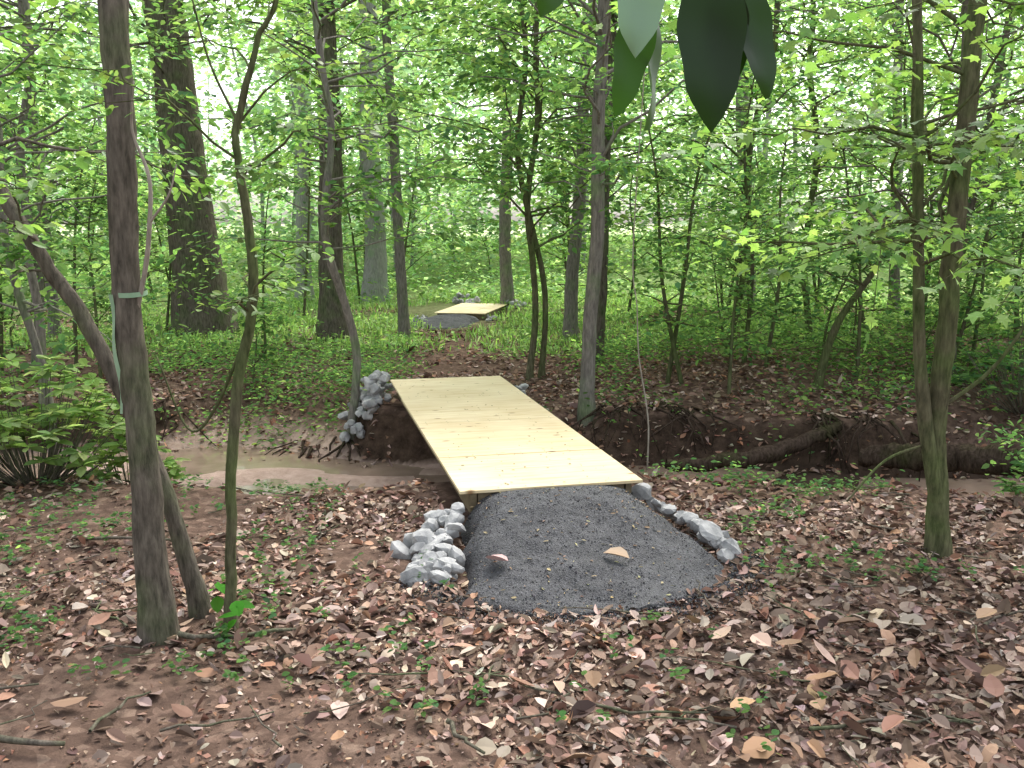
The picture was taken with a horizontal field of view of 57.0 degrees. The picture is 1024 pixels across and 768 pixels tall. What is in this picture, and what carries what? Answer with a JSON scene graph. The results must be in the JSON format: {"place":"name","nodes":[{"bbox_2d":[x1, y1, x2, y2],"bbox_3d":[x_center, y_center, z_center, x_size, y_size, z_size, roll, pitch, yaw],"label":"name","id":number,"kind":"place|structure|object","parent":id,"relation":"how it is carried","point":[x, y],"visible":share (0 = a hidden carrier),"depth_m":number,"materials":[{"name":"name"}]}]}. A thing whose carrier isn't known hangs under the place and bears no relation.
{"place":"outdoors","nodes":[
{"label":"outdoors","id":0,"kind":"place"},
{"bbox_2d":[0,224,1023,767],"bbox_3d":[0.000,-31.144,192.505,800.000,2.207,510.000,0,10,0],"label":"ground","id":1,"kind":"structure","parent":0,"point":[404,440],"depth_m":5.54,"materials":[{"name":"brown soil"}]},
{"bbox_2d":[0,228,109,382],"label":"understory sapling","id":2,"kind":"object","parent":1,"relation":"on","point":[12,327],"visible":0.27,"depth_m":12.09,"materials":[{"name":"green plant"}]},
{"bbox_2d":[0,353,125,487],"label":"rhododendron shrub","id":3,"kind":"object","parent":1,"relation":"on","point":[12,430],"visible":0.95,"depth_m":7.26,"materials":[{"name":"green plant"}]},
{"bbox_2d":[1,119,178,366],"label":"understory sapling","id":4,"kind":"object","parent":1,"relation":"on","point":[75,224],"visible":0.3,"depth_m":13.26,"materials":[{"name":"green plant"}]},
{"bbox_2d":[0,4,192,413],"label":"slender tree","id":5,"kind":"object","parent":1,"relation":"on","point":[35,289],"visible":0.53,"depth_m":10.25,"materials":[{"name":"green plant"}]},
{"bbox_2d":[44,165,160,378],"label":"understory sapling","id":6,"kind":"object","parent":1,"relation":"on","point":[90,304],"visible":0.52,"depth_m":11.74,"materials":[{"name":"green plant"}]},
{"bbox_2d":[0,0,232,618],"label":"leaning tree","id":7,"kind":"object","parent":1,"relation":"on","point":[198,601],"visible":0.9,"depth_m":4.64,"materials":[{"name":"brown plant"}]},
{"bbox_2d":[0,0,232,372],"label":"slender tree","id":8,"kind":"object","parent":1,"relation":"on","point":[25,7],"visible":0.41,"depth_m":11.98,"materials":[{"name":"green plant"}]},
{"bbox_2d":[60,252,178,329],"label":"understory sapling","id":9,"kind":"object","parent":1,"relation":"on","point":[105,306],"visible":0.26,"depth_m":13.50,"materials":[{"name":"green plant"}]},
{"bbox_2d":[0,0,249,340],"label":"slender tree","id":10,"kind":"object","parent":1,"relation":"on","point":[86,130],"visible":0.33,"depth_m":15.80,"materials":[{"name":"green plant"}]},
{"bbox_2d":[0,1,251,478],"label":"slender tree","id":11,"kind":"object","parent":1,"relation":"on","point":[6,247],"visible":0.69,"depth_m":8.00,"materials":[{"name":"green plant"}]},
{"bbox_2d":[64,425,189,484],"bbox_3d":[-3.106,0.612,7.613,0.986,0.603,0.764,0,10,0],"label":"rhododendron shrub","id":12,"kind":"object","parent":1,"relation":"on","point":[171,465],"visible":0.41,"depth_m":7.59,"materials":[{"name":"green plant"}]},
{"bbox_2d":[97,0,179,646],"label":"hardwood tree","id":13,"kind":"object","parent":1,"relation":"on","point":[157,619],"visible":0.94,"depth_m":4.33,"materials":[{"name":"brown plant"}]},
{"bbox_2d":[108,288,147,413],"bbox_3d":[-1.760,-0.152,4.385,0.156,0.582,0.155,0,10,0],"label":"flagging tape","id":14,"kind":"object","parent":13,"relation":"attached to","point":[128,295],"visible":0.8,"depth_m":4.31,"materials":[{"name":"plastic"}]},
{"bbox_2d":[130,81,176,307],"bbox_3d":[-1.609,-0.821,4.160,0.304,0.985,0.083,5,11,29],"label":"dead branch","id":15,"kind":"object","parent":13,"relation":"attached to","point":[150,218],"visible":0.98,"depth_m":4.17,"materials":[{"name":"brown wood"}]},
{"bbox_2d":[50,53,244,303],"bbox_3d":[-9.656,-5.277,24.671,4.617,6.478,3.440,0,10,0],"label":"understory sapling","id":16,"kind":"object","parent":1,"relation":"on","point":[157,169],"visible":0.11,"depth_m":24.39,"materials":[{"name":"green plant"}]},
{"bbox_2d":[102,153,228,331],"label":"understory sapling","id":17,"kind":"object","parent":1,"relation":"on","point":[166,220],"visible":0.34,"depth_m":16.26,"materials":[{"name":"green plant"}]},
{"bbox_2d":[0,0,401,338],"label":"oak tree","id":18,"kind":"object","parent":1,"relation":"on","point":[179,73],"visible":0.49,"depth_m":16.19,"materials":[{"name":"brown plant"}]},
{"bbox_2d":[141,94,287,278],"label":"understory sapling","id":19,"kind":"object","parent":1,"relation":"on","point":[226,217],"visible":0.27,"depth_m":29.25,"materials":[{"name":"green plant"}]},
{"bbox_2d":[0,0,450,633],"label":"sapling","id":20,"kind":"object","parent":1,"relation":"on","point":[252,282],"visible":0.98,"depth_m":4.30,"materials":[{"name":"green plant"}]},
{"bbox_2d":[0,326,458,451],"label":"undergrowth","id":21,"kind":"object","parent":1,"relation":"on","point":[366,371],"visible":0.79,"depth_m":12.31,"materials":[{"name":"green plant"}]},
{"bbox_2d":[191,286,300,378],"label":"understory sapling","id":22,"kind":"object","parent":1,"relation":"on","point":[263,329],"visible":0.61,"depth_m":11.88,"materials":[{"name":"green plant"}]},
{"bbox_2d":[178,167,357,358],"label":"understory sapling","id":23,"kind":"object","parent":1,"relation":"on","point":[263,234],"visible":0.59,"depth_m":13.62,"materials":[{"name":"green plant"}]},
{"bbox_2d":[144,0,456,300],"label":"hardwood tree","id":24,"kind":"object","parent":1,"relation":"on","point":[301,220],"visible":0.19,"depth_m":24.23,"materials":[{"name":"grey plant"}]},
{"bbox_2d":[265,110,349,318],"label":"understory sapling","id":25,"kind":"object","parent":1,"relation":"on","point":[307,253],"visible":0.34,"depth_m":19.54,"materials":[{"name":"green plant"}]},
{"bbox_2d":[92,0,556,441],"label":"slender tree","id":26,"kind":"object","parent":1,"relation":"on","point":[328,179],"visible":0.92,"depth_m":9.63,"materials":[{"name":"green plant"}]},
{"bbox_2d":[131,0,539,341],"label":"oak tree","id":27,"kind":"object","parent":1,"relation":"on","point":[331,314],"visible":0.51,"depth_m":15.78,"materials":[{"name":"green plant"}]},
{"bbox_2d":[298,107,393,303],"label":"understory sapling","id":28,"kind":"object","parent":1,"relation":"on","point":[349,169],"visible":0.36,"depth_m":23.45,"materials":[{"name":"green plant"}]},
{"bbox_2d":[274,76,430,292],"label":"understory sapling","id":29,"kind":"object","parent":1,"relation":"on","point":[360,242],"visible":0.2,"depth_m":24.98,"materials":[{"name":"green plant"}]},
{"bbox_2d":[224,0,482,304],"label":"hardwood tree","id":30,"kind":"object","parent":1,"relation":"on","point":[375,265],"visible":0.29,"depth_m":23.48,"materials":[{"name":"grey plant"}]},
{"bbox_2d":[338,370,394,442],"bbox_3d":[-1.606,0.228,10.357,0.618,0.752,0.785,0,10,0],"label":"rock pile","id":31,"kind":"object","parent":1,"relation":"on","point":[376,386],"visible":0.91,"depth_m":10.14,"materials":[{"name":"stone"}]},
{"bbox_2d":[216,0,579,336],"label":"hardwood tree","id":32,"kind":"object","parent":1,"relation":"on","point":[402,299],"visible":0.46,"depth_m":16.03,"materials":[{"name":"green plant"}]},
{"bbox_2d":[344,189,489,270],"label":"understory sapling","id":33,"kind":"object","parent":1,"relation":"on","point":[409,257],"visible":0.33,"depth_m":28.39,"materials":[{"name":"green plant"}]},
{"bbox_2d":[344,109,490,283],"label":"understory sapling","id":34,"kind":"object","parent":1,"relation":"on","point":[458,204],"visible":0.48,"depth_m":24.47,"materials":[{"name":"green plant"}]},
{"bbox_2d":[390,502,465,586],"bbox_3d":[-0.505,0.966,5.644,0.479,0.302,0.901,0,10,0],"label":"rock pile","id":35,"kind":"object","parent":1,"relation":"on","point":[431,539],"visible":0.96,"depth_m":5.65,"materials":[{"name":"stone"}]},
{"bbox_2d":[411,314,478,329],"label":"gravel ramp","id":36,"kind":"structure","parent":1,"relation":"on","point":[455,320],"depth_m":18.88,"materials":[{"name":"grey gravel"}]},
{"bbox_2d":[434,303,506,319],"bbox_3d":[-0.868,-1.596,20.806,1.100,0.174,2.392,2,10,11],"label":"wooden footbridge","id":37,"kind":"object","parent":1,"relation":"on","point":[478,311],"visible":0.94,"depth_m":20.44,"materials":[{"name":"brown wood"}]},
{"bbox_2d":[430,190,526,279],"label":"understory sapling","id":38,"kind":"object","parent":1,"relation":"on","point":[491,221],"visible":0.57,"depth_m":29.47,"materials":[{"name":"green plant"}]},
{"bbox_2d":[295,0,672,380],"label":"slender tree","id":39,"kind":"object","parent":1,"relation":"on","point":[535,41],"visible":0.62,"depth_m":11.25,"materials":[{"name":"green plant"}]},
{"bbox_2d":[72,397,920,481],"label":"exposed roots","id":40,"kind":"object","parent":1,"relation":"on","point":[814,418],"visible":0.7,"depth_m":9.82,"materials":[{"name":"brown wood"}]},
{"bbox_2d":[0,490,1023,767],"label":"leaf litter","id":41,"kind":"object","parent":1,"relation":"on","point":[720,742],"visible":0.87,"depth_m":4.51,"materials":[{"name":"brown plant"}]},
{"bbox_2d":[0,0,1023,280],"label":"distant tree mass","id":42,"kind":"object","parent":1,"relation":"on","point":[266,98],"visible":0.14,"depth_m":37.60,"materials":[{"name":"green plant"}]},
{"bbox_2d":[0,350,1023,504],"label":"leaf litter","id":43,"kind":"object","parent":1,"relation":"on","point":[356,492],"visible":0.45,"depth_m":10.36,"materials":[{"name":"brown plant"}]},
{"bbox_2d":[0,471,1023,754],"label":"seedlings","id":44,"kind":"object","parent":1,"relation":"on","point":[356,645],"visible":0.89,"depth_m":5.29,"materials":[{"name":"green plant"}]},
{"bbox_2d":[0,480,1023,767],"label":"fallen sticks","id":45,"kind":"object","parent":1,"relation":"on","point":[186,636],"visible":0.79,"depth_m":4.12,"materials":[{"name":"brown wood"}]},
{"bbox_2d":[3,302,1021,374],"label":"plants","id":46,"kind":"object","parent":1,"relation":"on","point":[480,360],"visible":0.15,"depth_m":14.32,"materials":[{"name":"green plant"}]},
{"bbox_2d":[2,226,1023,307],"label":"undergrowth","id":47,"kind":"object","parent":1,"relation":"on","point":[470,285],"visible":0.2,"depth_m":28.51,"materials":[{"name":"green plant"}]},
{"bbox_2d":[3,280,1023,362],"bbox_3d":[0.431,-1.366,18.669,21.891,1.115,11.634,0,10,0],"label":"undergrowth","id":48,"kind":"object","parent":1,"relation":"on","point":[412,329],"visible":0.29,"depth_m":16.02,"materials":[{"name":"green plant"}]},
{"bbox_2d":[390,376,642,512],"bbox_3d":[-0.235,0.380,8.360,1.248,0.174,4.492,-2,10,-13],"label":"wooden footbridge","id":49,"kind":"object","parent":1,"relation":"on","point":[502,428],"visible":0.98,"depth_m":7.42,"materials":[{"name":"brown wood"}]},
{"bbox_2d":[379,0,667,307],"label":"hardwood tree","id":50,"kind":"object","parent":1,"relation":"on","point":[507,286],"visible":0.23,"depth_m":21.60,"materials":[{"name":"green plant"}]},
{"bbox_2d":[385,0,677,378],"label":"slender tree","id":51,"kind":"object","parent":1,"relation":"on","point":[542,358],"visible":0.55,"depth_m":11.76,"materials":[{"name":"green plant"}]},
{"bbox_2d":[478,51,621,297],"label":"understory sapling","id":52,"kind":"object","parent":1,"relation":"on","point":[540,202],"visible":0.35,"depth_m":18.70,"materials":[{"name":"green plant"}]},
{"bbox_2d":[472,106,661,281],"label":"understory sapling","id":53,"kind":"object","parent":1,"relation":"on","point":[517,226],"visible":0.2,"depth_m":21.73,"materials":[{"name":"green plant"}]},
{"bbox_2d":[420,0,724,341],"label":"hardwood tree","id":54,"kind":"object","parent":1,"relation":"on","point":[570,320],"visible":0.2,"depth_m":15.74,"materials":[{"name":"green plant"}]},
{"bbox_2d":[500,188,653,302],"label":"understory sapling","id":55,"kind":"object","parent":1,"relation":"on","point":[564,219],"visible":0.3,"depth_m":18.48,"materials":[{"name":"green plant"}]},
{"bbox_2d":[382,485,791,642],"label":"gravel ramp","id":56,"kind":"structure","parent":1,"relation":"on","point":[517,543],"depth_m":5.40,"materials":[{"name":"grey gravel"}]},
{"bbox_2d":[382,0,793,363],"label":"hardwood tree","id":57,"kind":"object","parent":1,"relation":"on","point":[601,320],"visible":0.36,"depth_m":12.72,"materials":[{"name":"green plant"}]},
{"bbox_2d":[553,130,707,314],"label":"understory sapling","id":58,"kind":"object","parent":1,"relation":"on","point":[627,212],"visible":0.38,"depth_m":17.75,"materials":[{"name":"green plant"}]},
{"bbox_2d":[361,0,910,425],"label":"hardwood tree","id":59,"kind":"object","parent":1,"relation":"on","point":[600,128],"visible":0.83,"depth_m":9.68,"materials":[{"name":"green plant"}]},
{"bbox_2d":[632,72,648,469],"bbox_3d":[1.280,-1.142,9.059,0.090,4.002,0.270,-7,12,-37],"label":"hanging vine","id":60,"kind":"object","parent":59,"relation":"hanging from","point":[634,286],"visible":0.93,"depth_m":9.17,"materials":[{"name":"plant"}]},
{"bbox_2d":[607,88,733,383],"bbox_3d":[1.718,-1.666,10.952,1.656,3.494,1.609,0,10,0],"label":"understory sapling","id":61,"kind":"object","parent":1,"relation":"on","point":[668,321],"visible":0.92,"depth_m":10.88,"materials":[{"name":"green plant"}]},
{"bbox_2d":[611,152,738,295],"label":"understory sapling","id":62,"kind":"object","parent":1,"relation":"on","point":[682,177],"visible":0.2,"depth_m":22.18,"materials":[{"name":"green plant"}]},
{"bbox_2d":[631,483,740,563],"bbox_3d":[1.134,0.885,6.047,0.263,0.288,1.069,-5,11,-25],"label":"rock pile","id":63,"kind":"object","parent":1,"relation":"on","point":[712,534],"visible":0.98,"depth_m":5.89,"materials":[{"name":"stone"}]},
{"bbox_2d":[609,93,806,382],"bbox_3d":[2.256,-1.757,11.040,2.137,3.664,1.898,3,10,16],"label":"understory sapling","id":64,"kind":"object","parent":1,"relation":"on","point":[684,276],"visible":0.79,"depth_m":11.05,"materials":[{"name":"green plant"}]},
{"bbox_2d":[622,228,809,348],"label":"understory sapling","id":65,"kind":"object","parent":1,"relation":"on","point":[721,324],"visible":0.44,"depth_m":12.88,"materials":[{"name":"green plant"}]},
{"bbox_2d":[556,0,910,348],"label":"slender tree","id":66,"kind":"object","parent":1,"relation":"on","point":[749,149],"visible":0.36,"depth_m":12.53,"materials":[{"name":"green plant"}]},
{"bbox_2d":[649,170,817,308],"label":"understory sapling","id":67,"kind":"object","parent":1,"relation":"on","point":[705,216],"visible":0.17,"depth_m":18.15,"materials":[{"name":"green plant"}]},
{"bbox_2d":[662,181,820,397],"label":"understory sapling","id":68,"kind":"object","parent":1,"relation":"on","point":[729,351],"visible":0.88,"depth_m":10.29,"materials":[{"name":"green plant"}]},
{"bbox_2d":[665,120,823,306],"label":"understory sapling","id":69,"kind":"object","parent":1,"relation":"on","point":[730,173],"visible":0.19,"depth_m":18.43,"materials":[{"name":"green plant"}]},
{"bbox_2d":[664,144,824,300],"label":"understory sapling","id":70,"kind":"object","parent":1,"relation":"on","point":[755,273],"visible":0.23,"depth_m":17.43,"materials":[{"name":"green plant"}]},
{"bbox_2d":[641,148,850,323],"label":"understory sapling","id":71,"kind":"object","parent":1,"relation":"on","point":[735,238],"visible":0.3,"depth_m":15.32,"materials":[{"name":"green plant"}]},
{"bbox_2d":[560,0,933,300],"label":"hardwood tree","id":72,"kind":"object","parent":1,"relation":"on","point":[771,5],"visible":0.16,"depth_m":19.16,"materials":[{"name":"green plant"}]},
{"bbox_2d":[694,65,804,362],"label":"understory sapling","id":73,"kind":"object","parent":1,"relation":"on","point":[751,176],"visible":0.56,"depth_m":11.55,"materials":[{"name":"green plant"}]},
{"bbox_2d":[665,411,861,471],"bbox_3d":[2.597,0.594,9.335,2.259,0.474,0.396,-3,10,-18],"label":"rotten log","id":74,"kind":"object","parent":1,"relation":"on","point":[777,451],"visible":0.89,"depth_m":9.14,"materials":[{"name":"brown wood"}]},
{"bbox_2d":[699,102,850,366],"bbox_3d":[3.226,-1.792,11.612,1.790,3.244,1.850,0,10,0],"label":"understory sapling","id":75,"kind":"object","parent":1,"relation":"on","point":[776,299],"visible":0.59,"depth_m":11.45,"materials":[{"name":"green plant"}]},
{"bbox_2d":[547,305,1023,455],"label":"undergrowth","id":76,"kind":"object","parent":1,"relation":"on","point":[872,360],"visible":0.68,"depth_m":11.74,"materials":[{"name":"green plant"}]},
{"bbox_2d":[581,0,1023,558],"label":"forked tree","id":77,"kind":"object","parent":1,"relation":"on","point":[957,190],"visible":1,"depth_m":5.30,"materials":[{"name":"green plant"}]},
{"bbox_2d":[755,169,874,318],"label":"understory sapling","id":78,"kind":"object","parent":1,"relation":"on","point":[794,239],"visible":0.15,"depth_m":16.44,"materials":[{"name":"green plant"}]},
{"bbox_2d":[612,0,1023,337],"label":"slender tree","id":79,"kind":"object","parent":1,"relation":"on","point":[812,193],"visible":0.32,"depth_m":13.92,"materials":[{"name":"green plant"}]},
{"bbox_2d":[732,92,908,313],"bbox_3d":[5.135,-3.147,17.033,3.363,4.024,3.618,8,12,39],"label":"understory sapling","id":80,"kind":"object","parent":1,"relation":"on","point":[843,185],"visible":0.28,"depth_m":17.04,"materials":[{"name":"green plant"}]},
{"bbox_2d":[639,449,1012,495],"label":"bank plants","id":81,"kind":"object","parent":1,"relation":"on","point":[783,481],"visible":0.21,"depth_m":7.59,"materials":[{"name":"green plant"}]},
{"bbox_2d":[647,0,1023,376],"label":"slender tree","id":82,"kind":"object","parent":1,"relation":"on","point":[933,29],"visible":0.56,"depth_m":9.97,"materials":[{"name":"green plant"}]},
{"bbox_2d":[758,197,931,355],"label":"understory sapling","id":83,"kind":"object","parent":1,"relation":"on","point":[792,321],"visible":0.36,"depth_m":11.87,"materials":[{"name":"green plant"}]},
{"bbox_2d":[771,104,931,344],"bbox_3d":[5.180,-2.386,13.675,2.368,3.749,2.152,5,11,28],"label":"understory sapling","id":84,"kind":"object","parent":1,"relation":"on","point":[847,194],"visible":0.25,"depth_m":13.89,"materials":[{"name":"green plant"}]},
{"bbox_2d":[741,123,970,378],"bbox_3d":[3.708,-1.454,10.658,2.198,2.901,2.543,0,10,0],"label":"understory sapling","id":85,"kind":"object","parent":1,"relation":"on","point":[762,348],"visible":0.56,"depth_m":10.46,"materials":[{"name":"green plant"}]},
{"bbox_2d":[795,214,934,348],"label":"understory sapling","id":86,"kind":"object","parent":1,"relation":"on","point":[864,310],"visible":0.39,"depth_m":12.95,"materials":[{"name":"green plant"}]},
{"bbox_2d":[750,154,1023,389],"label":"leaning sapling","id":87,"kind":"object","parent":1,"relation":"on","point":[829,342],"visible":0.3,"depth_m":9.88,"materials":[{"name":"green plant"}]},
{"bbox_2d":[760,0,1023,311],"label":"slender tree","id":88,"kind":"object","parent":1,"relation":"on","point":[895,103],"visible":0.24,"depth_m":17.24,"materials":[{"name":"green plant"}]},
{"bbox_2d":[788,263,1023,385],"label":"understory sapling","id":89,"kind":"object","parent":1,"relation":"on","point":[935,325],"visible":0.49,"depth_m":10.69,"materials":[{"name":"green plant"}]},
{"bbox_2d":[803,3,1016,256],"bbox_3d":[6.505,-3.435,15.014,3.730,5.152,3.284,0,10,0],"label":"understory sapling","id":90,"kind":"object","parent":1,"relation":"on","point":[904,107],"visible":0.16,"depth_m":14.68,"materials":[{"name":"green plant"}]},
{"bbox_2d":[798,0,1023,266],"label":"slender tree","id":91,"kind":"object","parent":1,"relation":"on","point":[971,205],"visible":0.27,"depth_m":12.51,"materials":[{"name":"green plant"}]},
{"bbox_2d":[848,131,1023,350],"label":"understory sapling","id":92,"kind":"object","parent":1,"relation":"on","point":[986,320],"visible":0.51,"depth_m":10.40,"materials":[{"name":"green plant"}]},
{"bbox_2d":[859,441,1023,476],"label":"fallen log","id":93,"kind":"object","parent":1,"relation":"on","point":[969,458],"visible":0.81,"depth_m":8.37,"materials":[{"name":"brown wood"}]},
{"bbox_2d":[887,250,1004,367],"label":"understory sapling","id":94,"kind":"object","parent":1,"relation":"on","point":[929,278],"visible":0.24,"depth_m":11.33,"materials":[{"name":"green plant"}]},
{"bbox_2d":[891,140,1023,370],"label":"understory sapling","id":95,"kind":"object","parent":1,"relation":"on","point":[981,290],"visible":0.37,"depth_m":11.14,"materials":[{"name":"green plant"}]},
{"bbox_2d":[951,302,1023,414],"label":"rhododendron shrub","id":96,"kind":"object","parent":1,"relation":"on","point":[972,377],"visible":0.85,"depth_m":9.90,"materials":[{"name":"green plant"}]},
{"bbox_2d":[964,195,1023,344],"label":"understory sapling","id":97,"kind":"object","parent":1,"relation":"on","point":[1005,220],"visible":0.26,"depth_m":13.35,"materials":[{"name":"green plant"}]},
{"bbox_2d":[965,112,1023,351],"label":"understory sapling","id":98,"kind":"object","parent":1,"relation":"on","point":[1011,247],"visible":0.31,"depth_m":11.89,"materials":[{"name":"green plant"}]},
{"bbox_2d":[975,419,1023,489],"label":"understory sapling","id":99,"kind":"object","parent":1,"relation":"on","point":[998,439],"visible":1,"depth_m":7.11,"materials":[{"name":"green plant"}]},
{"bbox_2d":[0,445,1023,497],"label":"creek water","id":100,"kind":"structure","parent":0,"point":[206,460],"depth_m":9.61,"materials":[{"name":"brown liquid"}]},
{"bbox_2d":[0,0,1023,224],"label":"sky","id":101,"kind":"structure","parent":0,"point":[221,124],"materials":[{"name":"white"}]},
{"bbox_2d":[537,0,776,131],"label":"magnolia branch","id":102,"kind":"object","parent":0,"point":[720,42],"visible":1,"depth_m":1.00,"materials":[{"name":"green plant"}]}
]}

